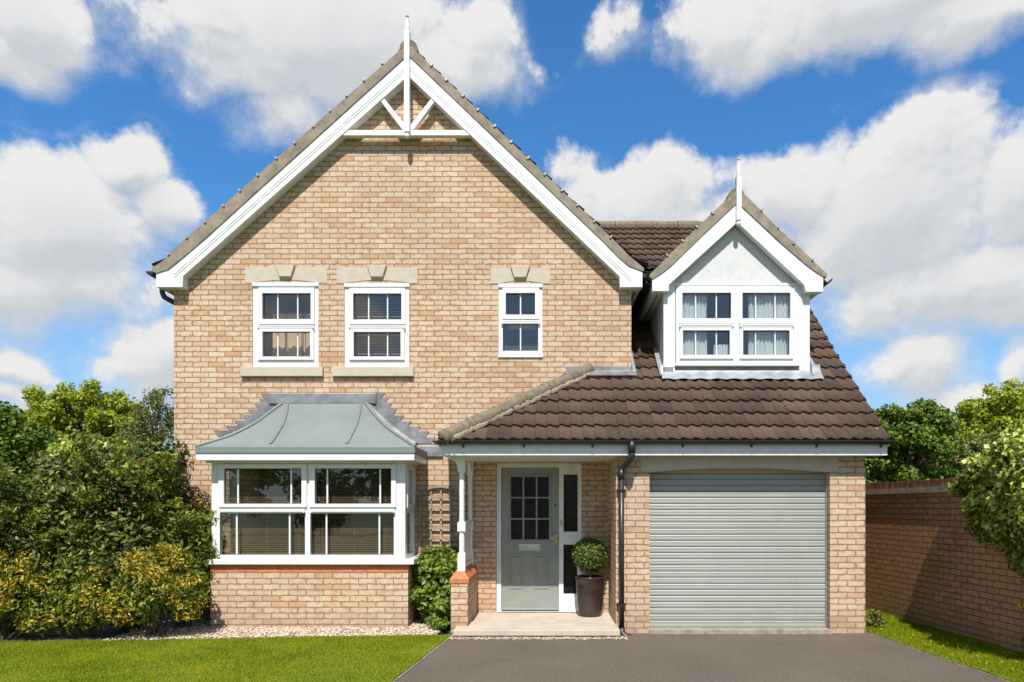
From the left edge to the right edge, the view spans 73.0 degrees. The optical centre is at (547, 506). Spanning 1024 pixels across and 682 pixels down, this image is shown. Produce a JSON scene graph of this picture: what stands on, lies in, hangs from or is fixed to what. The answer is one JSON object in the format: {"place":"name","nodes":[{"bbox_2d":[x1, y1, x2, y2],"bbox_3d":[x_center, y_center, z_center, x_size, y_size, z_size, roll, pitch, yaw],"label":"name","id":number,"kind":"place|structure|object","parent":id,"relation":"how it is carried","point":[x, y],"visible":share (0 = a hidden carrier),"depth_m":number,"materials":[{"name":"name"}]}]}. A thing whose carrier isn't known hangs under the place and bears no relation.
{"place":"outdoors","nodes":[
{"label":"outdoors","id":0,"kind":"place"},
{"bbox_2d":[14,428,167,557],"bbox_3d":[-6.820,0.194,10.719,2.626,2.784,1.467,0,0,0],"label":"bush","id":1,"kind":"object","parent":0,"point":[57,451],"visible":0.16,"depth_m":10.36,"materials":[{"name":"green plant"}]},
{"bbox_2d":[0,614,209,641],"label":"soil bed","id":2,"kind":"object","parent":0,"point":[109,632],"visible":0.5,"depth_m":8.45,"materials":[{"name":"brown soil"}]},
{"bbox_2d":[0,548,74,639],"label":"euonymus shrub","id":3,"kind":"object","parent":2,"relation":"on","point":[25,617],"visible":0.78,"depth_m":8.02,"materials":[{"name":"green plant"}]},
{"bbox_2d":[0,464,82,630],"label":"laurel shrub","id":4,"kind":"object","parent":2,"relation":"on","point":[15,506],"visible":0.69,"depth_m":8.35,"materials":[{"name":"green plant"}]},
{"bbox_2d":[19,544,132,637],"bbox_3d":[-5.706,1.018,8.337,1.266,1.142,0.870,0,0,0],"label":"bedding shrub","id":5,"kind":"object","parent":2,"relation":"on","point":[61,579],"visible":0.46,"depth_m":8.17,"materials":[{"name":"green plant"}]},
{"bbox_2d":[17,431,193,629],"bbox_3d":[-5.515,0.305,8.793,2.038,2.561,1.855,0,0,-19],"label":"viburnum shrub","id":6,"kind":"object","parent":2,"relation":"on","point":[117,485],"visible":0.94,"depth_m":8.52,"materials":[{"name":"green plant"}]},
{"bbox_2d":[64,541,211,636],"bbox_3d":[-4.817,0.998,8.360,1.519,1.183,1.221,0,0,0],"label":"euonymus shrub","id":7,"kind":"object","parent":2,"relation":"on","point":[177,594],"visible":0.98,"depth_m":8.11,"materials":[{"name":"yellow plant"}]},
{"bbox_2d":[0,633,451,681],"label":"lawn","id":8,"kind":"structure","parent":0,"point":[314,680],"depth_m":7.00,"materials":[{"name":"plant"}]},
{"bbox_2d":[6,529,1012,681],"bbox_3d":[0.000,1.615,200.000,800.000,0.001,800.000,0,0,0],"label":"ground","id":9,"kind":"structure","parent":0,"point":[444,631],"depth_m":8.66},
{"bbox_2d":[0,400,58,548],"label":"dark tree","id":10,"kind":"object","parent":9,"relation":"on","point":[18,442],"visible":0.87,"depth_m":14.80,"materials":[{"name":"green plant"}]},
{"bbox_2d":[21,379,149,541],"bbox_3d":[-14.870,-1.169,21.996,3.971,5.719,3.765,0,0,-29],"label":"lime tree","id":11,"kind":"object","parent":9,"relation":"on","point":[65,411],"visible":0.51,"depth_m":21.22,"materials":[{"name":"green plant"}]},
{"bbox_2d":[22,436,151,538],"bbox_3d":[-12.005,-0.092,17.881,4.574,3.601,3.347,0,0,17],"label":"hedge tree","id":12,"kind":"object","parent":9,"relation":"on","point":[121,440],"visible":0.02,"depth_m":18.13,"materials":[{"name":"green plant"}]},
{"bbox_2d":[115,385,173,535],"bbox_3d":[-11.420,-0.931,20.004,1.862,5.228,1.687,0,0,0],"label":"tree","id":13,"kind":"object","parent":9,"relation":"on","point":[162,431],"visible":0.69,"depth_m":19.81,"materials":[{"name":"green plant"}]},
{"bbox_2d":[103,618,450,640],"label":"gravel","id":14,"kind":"structure","parent":9,"relation":"on","point":[419,625],"depth_m":8.61,"materials":[{"name":"beige gravel"}]},
{"bbox_2d":[132,486,231,627],"bbox_3d":[-4.732,0.650,8.906,0.948,1.869,1.132,0,0,33],"label":"privet shrub","id":15,"kind":"object","parent":14,"relation":"on","point":[192,526],"visible":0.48,"depth_m":8.87,"materials":[{"name":"green plant"}]},
{"bbox_2d":[410,544,458,624],"bbox_3d":[-1.445,1.053,9.239,0.782,1.064,0.864,0,0,20],"label":"shrub","id":16,"kind":"object","parent":14,"relation":"on","point":[433,566],"visible":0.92,"depth_m":9.09,"materials":[{"name":"green plant"}]},
{"bbox_2d":[425,615,449,632],"bbox_3d":[-1.387,1.483,8.797,0.362,0.202,0.301,0,0,40],"label":"ground plant","id":17,"kind":"object","parent":14,"relation":"on","point":[436,622],"visible":0.99,"depth_m":8.74,"materials":[{"name":"green plant"}]},
{"bbox_2d":[392,636,450,681],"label":"path edging","id":18,"kind":"object","parent":9,"relation":"on","point":[410,668],"visible":0.4,"depth_m":7.04,"materials":[{"name":"concrete"}]},
{"bbox_2d":[146,15,894,637],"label":"brick house","id":19,"kind":"structure","parent":9,"relation":"on","point":[712,493],"depth_m":9.57,"materials":[{"name":"brick"}]},
{"bbox_2d":[226,469,303,553],"bbox_3d":[-3.689,0.054,9.110,1.098,1.159,0.040,0,0,0],"label":"venetian blind","id":20,"kind":"object","parent":19,"relation":"attached to","point":[261,542],"visible":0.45,"depth_m":9.12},
{"bbox_2d":[252,283,318,366],"bbox_3d":[-3.667,-2.545,9.706,0.932,1.183,0.114,0,0,0],"label":"window","id":21,"kind":"structure","parent":19,"relation":"in","point":[261,325],"depth_m":9.68,"materials":[{"name":"white plastic"}]},
{"bbox_2d":[273,313,310,355],"bbox_3d":[-3.642,-2.423,9.997,0.645,0.731,0.063,0,0,0],"label":"curtain","id":22,"kind":"object","parent":19,"relation":"hanging from","point":[287,344],"depth_m":9.98,"materials":[{"name":"beige fabric"}]},
{"bbox_2d":[195,393,434,627],"bbox_3d":[-3.121,0.021,9.210,3.094,3.218,0.933,0,0,0],"label":"bay window","id":23,"kind":"structure","parent":19,"relation":"in","point":[307,432],"depth_m":8.94,"materials":[{"name":"plastic"}]},
{"bbox_2d":[314,542,392,552],"bbox_3d":[-2.541,0.054,9.110,1.078,1.159,0.040,0,0,0],"label":"venetian blind","id":24,"kind":"object","parent":19,"relation":"attached to","point":[353,546],"visible":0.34,"depth_m":9.12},
{"bbox_2d":[344,283,408,366],"bbox_3d":[-2.389,-2.539,9.706,0.914,1.172,0.114,0,0,0],"label":"window","id":25,"kind":"structure","parent":19,"relation":"in","point":[352,326],"depth_m":9.67,"materials":[{"name":"white plastic"}]},
{"bbox_2d":[355,295,400,355],"bbox_3d":[-2.376,-2.562,9.867,0.824,1.040,0.040,0,0,0],"label":"venetian blind","id":26,"kind":"object","parent":19,"relation":"attached to","point":[358,335],"visible":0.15,"depth_m":9.85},
{"bbox_2d":[419,485,458,585],"bbox_3d":[-1.492,0.465,9.637,0.600,1.530,0.041,0,0,0],"label":"garden trellis","id":27,"kind":"object","parent":19,"relation":"attached to","point":[430,488],"visible":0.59,"depth_m":9.62,"materials":[{"name":"brown wood"}]},
{"bbox_2d":[503,298,537,349],"bbox_3d":[-0.373,-2.609,9.867,0.559,0.947,0.040,0,0,0],"label":"venetian blind","id":28,"kind":"object","parent":19,"relation":"attached to","point":[519,329],"visible":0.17,"depth_m":9.87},
{"bbox_2d":[498,284,542,357],"bbox_3d":[-0.375,-2.602,9.706,0.627,1.032,0.114,0,0,0],"label":"window","id":29,"kind":"structure","parent":19,"relation":"in","point":[504,289],"depth_m":9.68,"materials":[{"name":"white plastic"}]},
{"bbox_2d":[501,468,558,609],"bbox_3d":[-0.244,0.459,9.723,0.803,2.007,0.108,0,0,0],"label":"front door","id":30,"kind":"structure","parent":19,"relation":"in","point":[530,496],"depth_m":9.73,"materials":[{"name":"paint"}]},
{"bbox_2d":[570,537,607,616],"bbox_3d":[0.569,0.948,9.408,0.521,1.074,0.542,0,0,0],"label":"potted topiary","id":31,"kind":"object","parent":19,"relation":"on","point":[589,554],"visible":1,"depth_m":9.27,"materials":[{"name":"plant"}]},
{"bbox_2d":[683,294,706,354],"bbox_3d":[2.038,-2.543,9.648,0.388,0.946,0.032,0,0,0],"label":"curtain","id":32,"kind":"object","parent":19,"relation":"hanging from","point":[689,312],"visible":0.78,"depth_m":9.65,"materials":[{"name":"white fabric"}]},
{"bbox_2d":[714,344,728,354],"bbox_3d":[2.448,-2.166,9.652,0.251,0.192,0.035,0,0,0],"label":"curtain","id":33,"kind":"object","parent":19,"relation":"hanging from","point":[723,349],"visible":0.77,"depth_m":9.65,"materials":[{"name":"white fabric"}]},
{"bbox_2d":[649,473,825,626],"bbox_3d":[2.401,0.577,8.781,2.312,2.006,0.090,0,0,0],"label":"garage door","id":34,"kind":"structure","parent":19,"relation":"in","point":[726,549],"depth_m":8.77,"materials":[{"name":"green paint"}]},
{"bbox_2d":[748,294,788,354],"bbox_3d":[3.102,-2.543,9.648,0.594,0.946,0.034,0,0,0],"label":"curtain","id":35,"kind":"object","parent":19,"relation":"hanging from","point":[764,309],"visible":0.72,"depth_m":9.65,"materials":[{"name":"white fabric"}]},
{"bbox_2d":[865,397,967,482],"bbox_3d":[8.210,-0.431,15.893,3.080,4.233,2.304,0,0,-17],"label":"dense tree","id":36,"kind":"object","parent":9,"relation":"on","point":[926,437],"visible":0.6,"depth_m":15.58,"materials":[{"name":"green plant"}]},
{"bbox_2d":[865,632,1009,681],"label":"path edging","id":37,"kind":"object","parent":9,"relation":"on","point":[941,658],"visible":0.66,"depth_m":7.12,"materials":[{"name":"concrete"}]},
{"bbox_2d":[865,478,1023,652],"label":"garden wall","id":38,"kind":"structure","parent":9,"relation":"on","point":[929,561],"depth_m":8.86,"materials":[{"name":"brick"}]},
{"bbox_2d":[945,420,1023,654],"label":"climbing plant","id":39,"kind":"object","parent":38,"relation":"attached to","point":[989,487],"visible":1,"depth_m":7.23,"materials":[{"name":"green plant"}]},
{"bbox_2d":[932,426,1014,477],"bbox_3d":[11.331,-0.186,18.110,3.328,3.764,2.538,0,0,0],"label":"hedge tree","id":40,"kind":"object","parent":9,"relation":"on","point":[973,445],"visible":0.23,"depth_m":17.44,"materials":[{"name":"green plant"}]},
{"bbox_2d":[951,376,1023,441],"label":"lime tree","id":41,"kind":"object","parent":9,"relation":"on","point":[1004,408],"visible":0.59,"depth_m":21.39,"materials":[{"name":"green plant"}]},
{"bbox_2d":[0,0,1023,449],"label":"sky","id":42,"kind":"structure","parent":0,"point":[884,139],"materials":[{"name":"blue"}]},
{"bbox_2d":[395,633,1005,681],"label":"driveway","id":43,"kind":"structure","parent":0,"point":[832,657],"depth_m":7.05,"materials":[{"name":"grey asphalt"}]},
{"bbox_2d":[450,636,627,639],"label":"gravel","id":44,"kind":"structure","parent":43,"relation":"on","point":[537,638],"depth_m":8.25,"materials":[{"name":"beige gravel"}]},
{"bbox_2d":[865,609,1023,681],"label":"lawn","id":45,"kind":"structure","parent":0,"point":[965,656],"depth_m":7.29,"materials":[{"name":"plant"}]},
{"bbox_2d":[865,609,887,627],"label":"corner plant","id":46,"kind":"object","parent":45,"relation":"on","point":[874,619],"visible":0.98,"depth_m":8.96,"materials":[{"name":"green plant"}]},
{"bbox_2d":[880,628,1019,668],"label":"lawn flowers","id":47,"kind":"object","parent":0,"point":[967,646],"visible":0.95,"depth_m":7.56,"materials":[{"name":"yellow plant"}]}
]}

